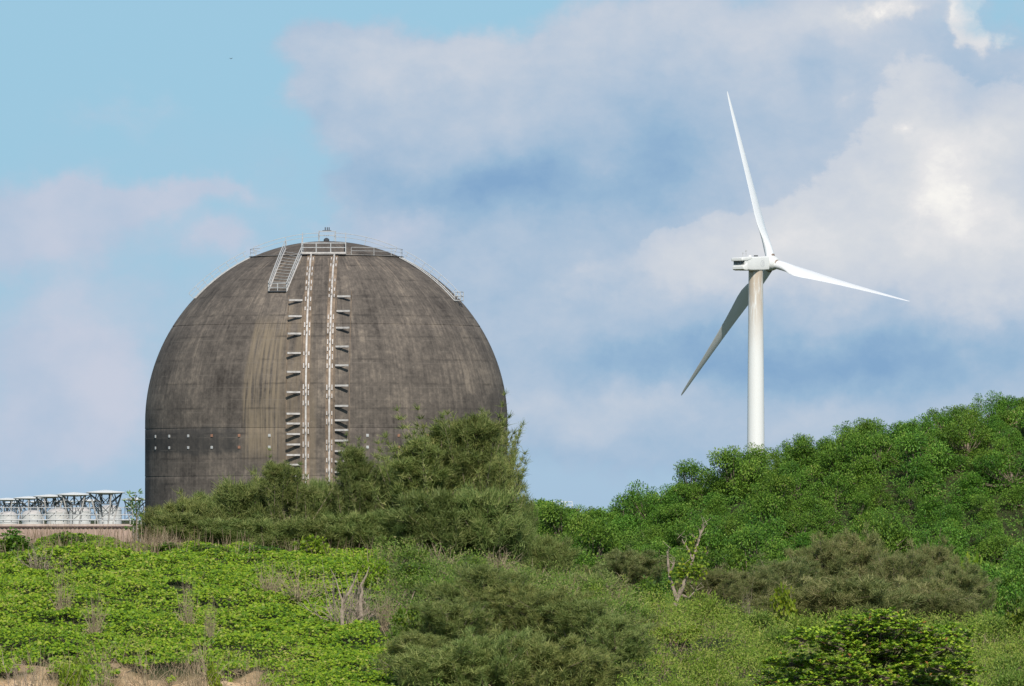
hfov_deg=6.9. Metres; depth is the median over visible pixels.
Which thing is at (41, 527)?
perimeter wall
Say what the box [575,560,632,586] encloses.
casuarina bush
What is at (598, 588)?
weed
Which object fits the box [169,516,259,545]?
casuarina tree
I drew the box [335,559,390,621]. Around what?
dry shrub
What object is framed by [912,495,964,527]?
hillside shrub
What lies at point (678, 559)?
hillside shrub
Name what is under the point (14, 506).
lattice canopy
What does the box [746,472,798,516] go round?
hillside shrub
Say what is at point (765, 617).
weed
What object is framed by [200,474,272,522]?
casuarina tree
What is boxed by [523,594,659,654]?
casuarina bush
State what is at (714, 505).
hillside shrub
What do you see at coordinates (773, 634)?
weed
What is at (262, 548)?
broadleaf shrub
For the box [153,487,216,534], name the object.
casuarina tree
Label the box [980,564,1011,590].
hillside shrub
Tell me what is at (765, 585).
casuarina bush
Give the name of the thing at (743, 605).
dry shrub
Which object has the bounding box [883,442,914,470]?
hillside shrub
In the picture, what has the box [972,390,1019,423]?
hillside shrub
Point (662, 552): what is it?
hillside shrub
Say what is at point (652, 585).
broadleaf shrub
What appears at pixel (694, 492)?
hillside shrub
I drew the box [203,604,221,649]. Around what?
dry shrub
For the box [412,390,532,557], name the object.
casuarina tree
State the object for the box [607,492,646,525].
hillside shrub
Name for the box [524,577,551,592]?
weed
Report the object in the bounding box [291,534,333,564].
bright shrub
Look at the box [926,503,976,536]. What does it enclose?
hillside shrub
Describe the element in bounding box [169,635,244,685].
dry shrub
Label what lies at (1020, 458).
hillside shrub
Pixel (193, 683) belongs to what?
dry shrub
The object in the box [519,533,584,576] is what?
bush
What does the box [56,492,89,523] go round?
lattice canopy
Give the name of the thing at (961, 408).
hillside shrub
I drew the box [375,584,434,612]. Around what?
weed
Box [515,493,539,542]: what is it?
casuarina tree
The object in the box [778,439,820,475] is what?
hillside shrub
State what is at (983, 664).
weed
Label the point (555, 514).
hillside shrub
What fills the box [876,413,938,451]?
hillside shrub
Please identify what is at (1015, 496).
hillside shrub
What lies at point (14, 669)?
dry shrub
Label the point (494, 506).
casuarina tree
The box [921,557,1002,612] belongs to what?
casuarina bush
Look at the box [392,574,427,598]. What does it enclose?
weed
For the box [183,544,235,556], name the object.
broadleaf shrub
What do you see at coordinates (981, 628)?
weed
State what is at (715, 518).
hillside shrub
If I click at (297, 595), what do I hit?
dry shrub
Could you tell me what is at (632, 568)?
casuarina bush
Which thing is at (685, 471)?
hillside shrub
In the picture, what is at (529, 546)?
casuarina tree
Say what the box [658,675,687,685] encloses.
weed
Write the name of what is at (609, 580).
weed
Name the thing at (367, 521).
casuarina tree
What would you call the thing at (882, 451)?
hillside shrub
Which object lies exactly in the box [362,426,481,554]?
casuarina tree
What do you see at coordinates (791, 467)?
hillside shrub
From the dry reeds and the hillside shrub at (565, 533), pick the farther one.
the hillside shrub at (565, 533)
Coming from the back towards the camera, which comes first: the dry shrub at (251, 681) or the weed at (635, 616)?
the weed at (635, 616)
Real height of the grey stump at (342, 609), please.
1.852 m
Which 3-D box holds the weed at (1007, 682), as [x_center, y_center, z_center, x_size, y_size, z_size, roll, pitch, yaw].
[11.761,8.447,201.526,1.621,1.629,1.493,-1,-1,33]
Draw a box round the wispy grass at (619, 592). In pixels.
[376,544,1023,685]
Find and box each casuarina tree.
[134,502,176,541]
[150,508,220,544]
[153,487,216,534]
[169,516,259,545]
[189,488,220,509]
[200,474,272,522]
[221,511,312,548]
[244,464,268,487]
[247,448,340,522]
[255,512,361,551]
[285,477,346,521]
[308,473,366,510]
[308,509,393,553]
[324,431,386,517]
[356,501,438,551]
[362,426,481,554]
[371,454,399,556]
[379,403,483,560]
[387,484,497,559]
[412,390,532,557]
[426,479,532,560]
[450,407,528,556]
[466,445,529,564]
[493,513,541,567]
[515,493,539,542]
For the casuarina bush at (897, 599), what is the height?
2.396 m
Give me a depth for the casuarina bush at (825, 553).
275.51 m
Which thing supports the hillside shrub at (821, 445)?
on the ground at (950, 481)
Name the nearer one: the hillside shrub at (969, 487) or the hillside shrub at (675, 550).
the hillside shrub at (675, 550)
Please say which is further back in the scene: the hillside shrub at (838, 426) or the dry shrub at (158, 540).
the hillside shrub at (838, 426)
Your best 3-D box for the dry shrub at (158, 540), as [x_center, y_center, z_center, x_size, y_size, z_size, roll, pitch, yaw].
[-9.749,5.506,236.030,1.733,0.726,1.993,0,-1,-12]
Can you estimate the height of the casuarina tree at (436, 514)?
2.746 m
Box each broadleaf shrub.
[0,526,35,558]
[48,531,94,554]
[143,541,181,553]
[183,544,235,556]
[239,544,288,560]
[388,600,427,646]
[395,562,432,580]
[615,604,638,615]
[625,575,666,607]
[716,603,729,622]
[762,612,780,630]
[1000,591,1023,642]
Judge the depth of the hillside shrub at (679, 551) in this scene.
487.25 m
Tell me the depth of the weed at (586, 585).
232.65 m
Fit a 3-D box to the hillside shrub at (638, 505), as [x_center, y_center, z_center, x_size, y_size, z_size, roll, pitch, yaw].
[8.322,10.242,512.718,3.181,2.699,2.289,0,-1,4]
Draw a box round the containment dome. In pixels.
[145,227,507,553]
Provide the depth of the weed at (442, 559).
233.40 m
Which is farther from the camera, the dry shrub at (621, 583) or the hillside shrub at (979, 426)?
the hillside shrub at (979, 426)
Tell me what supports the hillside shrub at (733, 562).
on the ground at (950, 481)
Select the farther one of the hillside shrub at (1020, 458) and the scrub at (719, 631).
the hillside shrub at (1020, 458)
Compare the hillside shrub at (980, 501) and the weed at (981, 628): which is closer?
the weed at (981, 628)
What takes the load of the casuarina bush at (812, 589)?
on the ground at (950, 481)
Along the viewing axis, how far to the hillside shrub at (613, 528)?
505.69 m
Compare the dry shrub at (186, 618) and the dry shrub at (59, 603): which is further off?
the dry shrub at (59, 603)
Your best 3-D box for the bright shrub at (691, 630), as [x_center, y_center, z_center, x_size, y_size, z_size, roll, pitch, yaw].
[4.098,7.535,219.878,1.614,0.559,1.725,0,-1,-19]
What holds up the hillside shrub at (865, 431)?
on the ground at (950, 481)
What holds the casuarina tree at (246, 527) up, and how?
on the ground at (950, 481)
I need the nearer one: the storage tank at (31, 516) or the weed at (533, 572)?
the weed at (533, 572)
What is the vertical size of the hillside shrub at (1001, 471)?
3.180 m
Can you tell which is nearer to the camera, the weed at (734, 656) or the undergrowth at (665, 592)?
the weed at (734, 656)
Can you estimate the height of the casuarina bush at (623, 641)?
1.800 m
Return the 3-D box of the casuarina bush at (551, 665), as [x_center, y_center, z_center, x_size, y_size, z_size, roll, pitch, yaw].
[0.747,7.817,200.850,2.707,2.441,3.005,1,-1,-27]
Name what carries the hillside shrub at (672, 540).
on the ground at (950, 481)
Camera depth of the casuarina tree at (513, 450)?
249.74 m
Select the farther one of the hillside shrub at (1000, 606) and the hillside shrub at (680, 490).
the hillside shrub at (680, 490)
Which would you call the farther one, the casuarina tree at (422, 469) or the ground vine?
the casuarina tree at (422, 469)
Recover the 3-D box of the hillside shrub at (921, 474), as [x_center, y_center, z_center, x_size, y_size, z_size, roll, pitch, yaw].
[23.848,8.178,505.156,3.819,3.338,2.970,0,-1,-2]
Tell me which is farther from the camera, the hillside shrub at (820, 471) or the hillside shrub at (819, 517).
the hillside shrub at (820, 471)
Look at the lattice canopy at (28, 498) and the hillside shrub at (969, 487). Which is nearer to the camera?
the hillside shrub at (969, 487)
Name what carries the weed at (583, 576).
on the ground at (950, 481)
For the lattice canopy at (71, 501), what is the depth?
1378.90 m
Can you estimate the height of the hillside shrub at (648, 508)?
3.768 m
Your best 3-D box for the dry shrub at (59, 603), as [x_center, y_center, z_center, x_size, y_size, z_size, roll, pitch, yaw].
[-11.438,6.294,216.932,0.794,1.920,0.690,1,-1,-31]
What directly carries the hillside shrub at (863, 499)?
on the ground at (950, 481)
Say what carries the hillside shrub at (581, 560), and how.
on the ground at (950, 481)
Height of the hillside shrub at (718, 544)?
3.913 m
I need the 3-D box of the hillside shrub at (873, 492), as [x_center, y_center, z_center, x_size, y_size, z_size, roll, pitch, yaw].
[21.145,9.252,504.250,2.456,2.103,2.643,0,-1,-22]
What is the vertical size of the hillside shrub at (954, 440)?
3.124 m
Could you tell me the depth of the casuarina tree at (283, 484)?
245.75 m
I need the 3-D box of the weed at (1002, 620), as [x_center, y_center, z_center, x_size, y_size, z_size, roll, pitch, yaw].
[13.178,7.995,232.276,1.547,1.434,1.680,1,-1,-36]
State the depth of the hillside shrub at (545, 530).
504.28 m
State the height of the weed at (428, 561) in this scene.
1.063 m
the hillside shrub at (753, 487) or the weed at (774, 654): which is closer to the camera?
the weed at (774, 654)
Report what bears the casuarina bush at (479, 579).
on the ground at (950, 481)
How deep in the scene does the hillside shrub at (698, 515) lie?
506.15 m
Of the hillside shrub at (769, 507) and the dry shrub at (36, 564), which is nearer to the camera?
the dry shrub at (36, 564)
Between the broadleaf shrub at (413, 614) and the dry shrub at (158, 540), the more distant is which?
the dry shrub at (158, 540)
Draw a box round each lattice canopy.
[0,498,21,512]
[5,501,25,523]
[14,496,43,518]
[27,501,49,518]
[33,494,66,523]
[52,500,76,510]
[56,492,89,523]
[78,499,99,518]
[86,490,124,523]
[121,498,144,541]
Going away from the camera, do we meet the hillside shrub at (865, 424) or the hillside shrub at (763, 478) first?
the hillside shrub at (763, 478)
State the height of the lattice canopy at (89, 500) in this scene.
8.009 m
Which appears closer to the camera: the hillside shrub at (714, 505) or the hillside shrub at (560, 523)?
the hillside shrub at (714, 505)
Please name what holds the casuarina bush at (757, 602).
on the ground at (950, 481)
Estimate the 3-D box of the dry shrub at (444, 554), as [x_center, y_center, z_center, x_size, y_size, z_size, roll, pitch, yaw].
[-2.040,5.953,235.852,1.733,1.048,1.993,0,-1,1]
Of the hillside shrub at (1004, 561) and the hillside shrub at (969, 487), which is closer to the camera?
the hillside shrub at (1004, 561)
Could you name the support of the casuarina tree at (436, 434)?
on the ground at (950, 481)
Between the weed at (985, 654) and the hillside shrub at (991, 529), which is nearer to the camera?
the weed at (985, 654)
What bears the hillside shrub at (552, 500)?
on the ground at (950, 481)
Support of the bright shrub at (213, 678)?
on the ground at (950, 481)
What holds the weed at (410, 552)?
on the ground at (950, 481)
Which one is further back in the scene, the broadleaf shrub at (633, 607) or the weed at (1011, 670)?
the broadleaf shrub at (633, 607)
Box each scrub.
[363,535,667,685]
[599,574,1023,685]
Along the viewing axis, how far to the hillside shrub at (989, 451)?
506.89 m
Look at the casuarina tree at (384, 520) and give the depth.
242.00 m
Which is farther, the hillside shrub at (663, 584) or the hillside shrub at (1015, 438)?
the hillside shrub at (1015, 438)
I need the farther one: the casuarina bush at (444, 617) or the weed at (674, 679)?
the casuarina bush at (444, 617)
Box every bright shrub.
[56,655,89,685]
[97,543,133,557]
[206,661,221,685]
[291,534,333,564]
[356,554,392,588]
[650,625,706,642]
[769,581,798,632]
[961,551,983,619]
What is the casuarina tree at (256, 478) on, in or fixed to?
on the ground at (950, 481)
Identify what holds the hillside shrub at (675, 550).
on the ground at (950, 481)
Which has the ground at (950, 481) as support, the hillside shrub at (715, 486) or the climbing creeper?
the hillside shrub at (715, 486)
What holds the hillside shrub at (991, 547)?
on the ground at (950, 481)
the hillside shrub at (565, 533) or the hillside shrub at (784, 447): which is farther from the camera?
the hillside shrub at (784, 447)
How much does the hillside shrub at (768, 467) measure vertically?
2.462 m
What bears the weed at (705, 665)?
on the ground at (950, 481)
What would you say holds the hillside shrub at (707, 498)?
on the ground at (950, 481)
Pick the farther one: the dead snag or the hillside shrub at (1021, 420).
the hillside shrub at (1021, 420)
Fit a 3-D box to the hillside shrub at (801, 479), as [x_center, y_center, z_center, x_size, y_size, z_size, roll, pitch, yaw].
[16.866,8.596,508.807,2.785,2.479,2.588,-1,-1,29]
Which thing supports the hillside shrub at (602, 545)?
on the ground at (950, 481)
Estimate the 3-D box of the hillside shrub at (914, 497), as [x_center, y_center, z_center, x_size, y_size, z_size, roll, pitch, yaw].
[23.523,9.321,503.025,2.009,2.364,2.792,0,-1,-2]
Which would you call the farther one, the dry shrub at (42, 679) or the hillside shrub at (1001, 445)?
the hillside shrub at (1001, 445)
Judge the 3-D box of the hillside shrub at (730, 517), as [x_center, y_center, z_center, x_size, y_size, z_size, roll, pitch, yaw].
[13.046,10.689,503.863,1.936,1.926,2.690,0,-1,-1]
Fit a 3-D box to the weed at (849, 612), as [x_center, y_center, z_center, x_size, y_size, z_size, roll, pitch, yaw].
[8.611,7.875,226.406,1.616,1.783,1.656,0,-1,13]
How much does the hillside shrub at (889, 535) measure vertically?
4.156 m
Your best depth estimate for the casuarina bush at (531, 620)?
209.43 m
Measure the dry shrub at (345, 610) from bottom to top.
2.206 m
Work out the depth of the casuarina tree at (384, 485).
247.59 m
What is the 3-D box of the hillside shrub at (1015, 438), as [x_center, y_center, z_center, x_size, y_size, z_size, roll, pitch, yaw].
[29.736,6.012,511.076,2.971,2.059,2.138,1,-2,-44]
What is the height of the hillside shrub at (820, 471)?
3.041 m
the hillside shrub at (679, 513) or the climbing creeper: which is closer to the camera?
the climbing creeper
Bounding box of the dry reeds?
[0,522,391,562]
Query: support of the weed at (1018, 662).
on the ground at (950, 481)
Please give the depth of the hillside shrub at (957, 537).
492.20 m
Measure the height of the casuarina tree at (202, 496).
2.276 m
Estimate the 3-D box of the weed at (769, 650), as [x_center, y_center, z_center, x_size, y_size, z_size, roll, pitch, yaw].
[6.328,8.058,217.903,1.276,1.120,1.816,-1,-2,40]
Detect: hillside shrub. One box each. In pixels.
[533,499,573,537]
[534,499,596,541]
[535,497,574,514]
[537,519,555,539]
[543,516,570,528]
[557,530,583,544]
[558,536,592,552]
[568,508,616,524]
[570,504,586,513]
[570,551,606,569]
[573,518,625,567]
[577,506,611,519]
[584,515,621,540]
[588,564,668,590]
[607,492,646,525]
[608,512,645,536]
[611,530,636,551]
[619,479,686,530]
[624,544,650,556]
[626,492,668,523]
[628,535,663,548]
[634,540,673,573]
[636,524,670,546]
[639,483,689,501]
[641,505,671,541]
[646,502,701,543]
[651,516,712,551]
[652,572,673,597]
[660,546,698,566]
[663,567,681,593]
[664,553,695,583]
[669,481,693,512]
[672,458,716,498]
[673,544,710,569]
[676,520,734,567]
[677,481,713,506]
[684,512,725,545]
[688,509,707,522]
[693,467,731,500]
[696,491,732,511]
[702,495,733,518]
[702,540,782,575]
[706,445,767,502]
[707,518,742,549]
[719,508,742,528]
[724,459,774,483]
[727,512,792,562]
[729,524,789,567]
[731,442,782,471]
[733,491,786,546]
[735,448,770,475]
[743,481,772,502]
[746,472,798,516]
[747,470,780,487]
[761,509,796,539]
[768,451,785,475]
[768,467,815,500]
[776,432,814,462]
[776,509,819,544]
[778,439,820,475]
[778,460,812,488]
[781,491,796,510]
[785,531,817,550]
[786,495,834,522]
[803,505,845,533]
[805,442,847,483]
[809,472,855,511]
[810,446,819,458]
[812,532,837,543]
[815,435,833,452]
[817,439,832,457]
[824,427,859,455]
[829,432,874,490]
[831,417,878,436]
[840,417,885,441]
[842,453,893,497]
[846,515,865,539]
[849,490,874,520]
[852,482,894,511]
[853,507,918,555]
[856,418,880,436]
[857,429,898,469]
[865,433,893,455]
[870,506,901,530]
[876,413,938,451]
[881,517,905,541]
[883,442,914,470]
[884,454,945,500]
[884,521,929,554]
[891,428,952,486]
[896,481,924,515]
[897,419,921,432]
[908,519,980,561]
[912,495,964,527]
[913,428,951,455]
[920,406,953,432]
[922,419,995,458]
[923,517,967,548]
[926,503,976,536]
[927,411,963,441]
[938,452,972,475]
[946,404,983,421]
[947,403,984,439]
[947,471,1005,508]
[960,557,1004,573]
[962,417,995,447]
[963,447,1013,479]
[969,448,1023,492]
[969,493,999,523]
[969,518,1011,547]
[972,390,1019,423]
[974,534,1020,564]
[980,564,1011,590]
[981,570,1023,617]
[983,419,1010,440]
[986,438,1015,461]
[989,414,1002,430]
[990,427,1023,451]
[990,582,1023,617]
[996,565,1023,588]
[997,483,1023,509]
[998,405,1023,426]
[998,553,1023,570]
[1001,542,1023,572]
[1007,408,1023,428]
[1009,397,1023,410]
[1009,445,1023,472]
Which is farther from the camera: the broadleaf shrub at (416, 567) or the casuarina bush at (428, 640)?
the broadleaf shrub at (416, 567)
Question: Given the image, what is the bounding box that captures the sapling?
[122,489,144,540]
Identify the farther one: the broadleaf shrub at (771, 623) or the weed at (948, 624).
the broadleaf shrub at (771, 623)
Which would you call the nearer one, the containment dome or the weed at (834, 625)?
the weed at (834, 625)
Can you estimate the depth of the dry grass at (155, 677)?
207.41 m
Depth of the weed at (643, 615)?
222.11 m
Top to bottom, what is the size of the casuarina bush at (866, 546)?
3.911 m
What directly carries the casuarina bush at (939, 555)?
on the ground at (950, 481)
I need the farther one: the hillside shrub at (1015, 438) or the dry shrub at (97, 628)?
the hillside shrub at (1015, 438)
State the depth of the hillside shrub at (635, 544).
501.44 m
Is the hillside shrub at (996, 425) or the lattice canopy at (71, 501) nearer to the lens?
the hillside shrub at (996, 425)
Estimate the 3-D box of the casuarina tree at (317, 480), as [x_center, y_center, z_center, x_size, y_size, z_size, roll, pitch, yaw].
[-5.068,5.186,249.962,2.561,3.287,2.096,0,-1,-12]
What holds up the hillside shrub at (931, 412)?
on the ground at (950, 481)
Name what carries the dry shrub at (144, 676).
on the ground at (950, 481)
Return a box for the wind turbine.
[681,91,907,453]
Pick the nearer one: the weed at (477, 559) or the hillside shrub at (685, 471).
the weed at (477, 559)
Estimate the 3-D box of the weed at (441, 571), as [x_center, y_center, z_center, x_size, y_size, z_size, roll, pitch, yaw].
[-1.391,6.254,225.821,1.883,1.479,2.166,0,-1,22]
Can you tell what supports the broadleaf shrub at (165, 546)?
on the ground at (950, 481)
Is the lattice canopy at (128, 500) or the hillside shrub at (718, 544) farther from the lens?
the lattice canopy at (128, 500)
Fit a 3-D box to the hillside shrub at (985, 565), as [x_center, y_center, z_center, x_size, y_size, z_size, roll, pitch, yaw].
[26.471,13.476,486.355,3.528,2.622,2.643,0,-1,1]
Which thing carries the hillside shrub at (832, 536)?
on the ground at (950, 481)
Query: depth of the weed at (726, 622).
230.78 m
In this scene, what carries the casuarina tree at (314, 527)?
on the ground at (950, 481)
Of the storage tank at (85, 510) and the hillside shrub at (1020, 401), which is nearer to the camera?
the hillside shrub at (1020, 401)
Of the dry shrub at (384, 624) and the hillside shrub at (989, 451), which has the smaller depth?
the dry shrub at (384, 624)
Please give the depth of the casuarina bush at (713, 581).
261.62 m
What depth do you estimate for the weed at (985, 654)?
222.20 m
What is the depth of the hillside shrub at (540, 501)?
518.89 m
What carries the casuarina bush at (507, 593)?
on the ground at (950, 481)
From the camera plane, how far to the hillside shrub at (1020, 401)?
522.87 m
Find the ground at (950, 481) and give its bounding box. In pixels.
[0,423,1023,685]
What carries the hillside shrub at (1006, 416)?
on the ground at (950, 481)
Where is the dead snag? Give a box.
[661,515,710,605]
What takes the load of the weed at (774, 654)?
on the ground at (950, 481)
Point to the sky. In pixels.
(573, 169)
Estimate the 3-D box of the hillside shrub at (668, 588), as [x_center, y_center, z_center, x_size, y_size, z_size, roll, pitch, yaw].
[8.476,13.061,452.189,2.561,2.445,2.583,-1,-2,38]
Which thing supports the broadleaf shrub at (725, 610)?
on the ground at (950, 481)
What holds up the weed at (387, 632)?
on the ground at (950, 481)
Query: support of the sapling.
on the ground at (950, 481)
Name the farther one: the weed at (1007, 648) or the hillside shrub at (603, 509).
the hillside shrub at (603, 509)
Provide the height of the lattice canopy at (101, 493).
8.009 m
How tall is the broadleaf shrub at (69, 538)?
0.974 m
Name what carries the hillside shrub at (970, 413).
on the ground at (950, 481)
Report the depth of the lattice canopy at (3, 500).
1238.67 m
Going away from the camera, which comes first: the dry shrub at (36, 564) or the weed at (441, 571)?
the weed at (441, 571)
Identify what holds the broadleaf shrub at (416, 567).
on the ground at (950, 481)
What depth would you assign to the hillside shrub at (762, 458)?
516.19 m
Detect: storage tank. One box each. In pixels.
[0,511,17,523]
[21,510,42,523]
[47,508,67,523]
[68,508,90,523]
[97,505,121,523]
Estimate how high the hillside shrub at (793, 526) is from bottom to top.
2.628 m
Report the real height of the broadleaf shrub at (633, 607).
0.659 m
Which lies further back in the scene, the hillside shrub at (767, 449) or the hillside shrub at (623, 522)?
the hillside shrub at (767, 449)
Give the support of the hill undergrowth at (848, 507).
on the ground at (950, 481)
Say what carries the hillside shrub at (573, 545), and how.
on the ground at (950, 481)
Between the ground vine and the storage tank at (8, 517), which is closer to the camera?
the ground vine
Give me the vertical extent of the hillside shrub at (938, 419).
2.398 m
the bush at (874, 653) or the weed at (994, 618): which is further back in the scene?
the weed at (994, 618)
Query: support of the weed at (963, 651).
on the ground at (950, 481)
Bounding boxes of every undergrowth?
[449,415,1023,569]
[519,562,1011,625]
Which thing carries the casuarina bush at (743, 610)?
on the ground at (950, 481)
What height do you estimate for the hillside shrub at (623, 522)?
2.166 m
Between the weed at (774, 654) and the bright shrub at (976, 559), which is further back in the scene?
the bright shrub at (976, 559)
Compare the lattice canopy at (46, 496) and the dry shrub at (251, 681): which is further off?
the lattice canopy at (46, 496)
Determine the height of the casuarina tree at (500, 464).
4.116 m
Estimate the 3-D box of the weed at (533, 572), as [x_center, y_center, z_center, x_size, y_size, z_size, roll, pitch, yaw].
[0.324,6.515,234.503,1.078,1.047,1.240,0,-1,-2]
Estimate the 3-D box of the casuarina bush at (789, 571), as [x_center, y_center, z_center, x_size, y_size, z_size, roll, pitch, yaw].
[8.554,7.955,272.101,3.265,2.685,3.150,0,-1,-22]
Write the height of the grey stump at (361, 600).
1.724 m
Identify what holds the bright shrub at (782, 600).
on the ground at (950, 481)
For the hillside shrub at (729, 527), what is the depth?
500.45 m
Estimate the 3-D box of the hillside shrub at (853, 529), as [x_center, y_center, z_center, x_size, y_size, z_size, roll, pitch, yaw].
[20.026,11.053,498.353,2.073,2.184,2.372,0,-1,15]
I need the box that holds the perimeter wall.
[0,524,134,542]
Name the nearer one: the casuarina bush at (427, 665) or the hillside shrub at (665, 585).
the casuarina bush at (427, 665)
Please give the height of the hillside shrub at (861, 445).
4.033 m
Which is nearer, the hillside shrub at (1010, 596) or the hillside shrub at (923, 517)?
the hillside shrub at (1010, 596)
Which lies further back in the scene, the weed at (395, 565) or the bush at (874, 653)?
the weed at (395, 565)
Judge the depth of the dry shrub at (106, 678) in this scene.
199.78 m
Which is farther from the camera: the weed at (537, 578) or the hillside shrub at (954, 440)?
the hillside shrub at (954, 440)
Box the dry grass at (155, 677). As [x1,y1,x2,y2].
[0,537,539,685]
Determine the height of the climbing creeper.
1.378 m
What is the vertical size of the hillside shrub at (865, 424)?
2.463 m
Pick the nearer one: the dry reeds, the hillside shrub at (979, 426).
the dry reeds
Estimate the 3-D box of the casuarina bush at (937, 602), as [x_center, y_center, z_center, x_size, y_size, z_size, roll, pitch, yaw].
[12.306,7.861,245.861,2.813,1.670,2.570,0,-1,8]
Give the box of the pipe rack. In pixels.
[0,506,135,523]
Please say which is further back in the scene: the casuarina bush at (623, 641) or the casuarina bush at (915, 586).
the casuarina bush at (915, 586)
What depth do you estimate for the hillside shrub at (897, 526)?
497.31 m
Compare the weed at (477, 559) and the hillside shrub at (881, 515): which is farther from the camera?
the hillside shrub at (881, 515)
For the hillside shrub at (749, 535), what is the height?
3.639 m
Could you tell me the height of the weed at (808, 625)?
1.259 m
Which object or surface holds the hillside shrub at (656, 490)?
on the ground at (950, 481)
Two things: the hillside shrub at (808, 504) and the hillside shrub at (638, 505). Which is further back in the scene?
the hillside shrub at (638, 505)
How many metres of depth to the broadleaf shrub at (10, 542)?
233.80 m
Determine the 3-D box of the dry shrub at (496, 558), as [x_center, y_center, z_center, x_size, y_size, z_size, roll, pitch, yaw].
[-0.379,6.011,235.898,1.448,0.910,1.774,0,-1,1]
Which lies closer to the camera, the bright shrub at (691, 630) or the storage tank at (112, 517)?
the bright shrub at (691, 630)
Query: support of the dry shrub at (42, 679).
on the ground at (950, 481)
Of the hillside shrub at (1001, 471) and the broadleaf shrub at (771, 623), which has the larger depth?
the hillside shrub at (1001, 471)
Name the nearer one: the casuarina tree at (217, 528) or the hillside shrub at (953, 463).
the casuarina tree at (217, 528)
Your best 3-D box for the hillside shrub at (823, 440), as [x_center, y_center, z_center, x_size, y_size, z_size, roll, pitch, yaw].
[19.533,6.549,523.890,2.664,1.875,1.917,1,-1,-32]
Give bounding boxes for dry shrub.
[0,646,55,685]
[11,645,80,685]
[12,537,65,569]
[48,560,75,619]
[78,589,107,638]
[87,650,126,685]
[116,647,173,685]
[132,530,186,549]
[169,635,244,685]
[169,646,212,685]
[171,571,201,628]
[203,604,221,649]
[233,656,274,685]
[245,558,288,594]
[266,561,327,604]
[297,556,367,623]
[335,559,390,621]
[371,584,399,630]
[427,543,465,563]
[481,545,520,570]
[581,572,636,589]
[732,589,754,613]
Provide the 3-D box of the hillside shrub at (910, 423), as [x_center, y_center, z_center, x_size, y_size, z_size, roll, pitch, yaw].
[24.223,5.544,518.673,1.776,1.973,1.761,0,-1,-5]
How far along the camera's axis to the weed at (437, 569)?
228.47 m
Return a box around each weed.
[361,652,397,674]
[370,554,419,580]
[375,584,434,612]
[382,622,414,643]
[384,545,431,566]
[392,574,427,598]
[395,556,445,576]
[409,556,454,570]
[415,563,458,602]
[428,552,492,580]
[430,554,461,569]
[449,553,490,573]
[510,567,557,590]
[514,561,538,577]
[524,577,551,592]
[567,562,616,589]
[576,576,611,601]
[583,566,634,595]
[583,583,613,603]
[607,606,641,628]
[636,606,661,623]
[653,646,712,670]
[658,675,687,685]
[667,600,709,623]
[678,590,727,627]
[680,651,733,685]
[701,667,741,685]
[715,616,737,634]
[721,648,758,672]
[735,608,780,632]
[738,637,780,666]
[753,648,786,674]
[757,624,795,658]
[781,613,824,645]
[808,606,860,653]
[811,618,877,650]
[829,640,848,673]
[930,618,963,645]
[936,644,975,660]
[962,611,1014,642]
[963,653,994,675]
[965,619,1002,645]
[972,647,1003,662]
[979,609,1011,641]
[989,650,1023,682]
[989,663,1023,685]
[994,635,1023,661]
[996,666,1023,685]
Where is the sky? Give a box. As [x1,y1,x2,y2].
[0,0,1023,519]
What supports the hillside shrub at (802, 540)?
on the ground at (950, 481)
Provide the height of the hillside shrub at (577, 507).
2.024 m
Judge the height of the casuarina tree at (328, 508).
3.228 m
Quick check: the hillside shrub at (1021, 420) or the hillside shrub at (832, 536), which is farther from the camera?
the hillside shrub at (1021, 420)
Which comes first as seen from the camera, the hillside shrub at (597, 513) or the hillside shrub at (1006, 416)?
the hillside shrub at (597, 513)
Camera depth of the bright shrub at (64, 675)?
198.73 m
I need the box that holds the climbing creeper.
[665,536,709,585]
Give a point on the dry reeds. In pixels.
(153, 539)
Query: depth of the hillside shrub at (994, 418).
516.85 m
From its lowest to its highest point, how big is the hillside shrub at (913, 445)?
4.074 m
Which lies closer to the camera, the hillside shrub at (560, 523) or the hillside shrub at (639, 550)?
the hillside shrub at (639, 550)
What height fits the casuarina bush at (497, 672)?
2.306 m
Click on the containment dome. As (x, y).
(309, 354)
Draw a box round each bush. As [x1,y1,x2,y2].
[375,631,454,675]
[380,637,493,685]
[394,596,504,646]
[413,559,539,642]
[432,624,544,685]
[462,580,550,642]
[487,625,608,685]
[498,585,605,646]
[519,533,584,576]
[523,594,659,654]
[556,646,635,685]
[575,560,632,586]
[576,612,659,669]
[593,544,679,591]
[674,562,759,605]
[709,601,776,620]
[721,564,791,605]
[722,590,818,620]
[746,606,988,685]
[747,551,827,592]
[773,573,886,624]
[782,530,866,589]
[799,565,925,620]
[825,521,900,578]
[852,543,934,591]
[887,574,990,622]
[904,535,988,590]
[905,588,985,625]
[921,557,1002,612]
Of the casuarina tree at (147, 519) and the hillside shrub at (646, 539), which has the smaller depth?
the casuarina tree at (147, 519)
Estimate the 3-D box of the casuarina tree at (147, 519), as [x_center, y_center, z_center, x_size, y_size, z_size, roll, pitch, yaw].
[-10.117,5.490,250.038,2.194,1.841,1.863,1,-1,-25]
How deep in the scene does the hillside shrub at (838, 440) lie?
518.01 m
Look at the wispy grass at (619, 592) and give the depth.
222.86 m
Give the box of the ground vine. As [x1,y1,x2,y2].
[0,532,398,685]

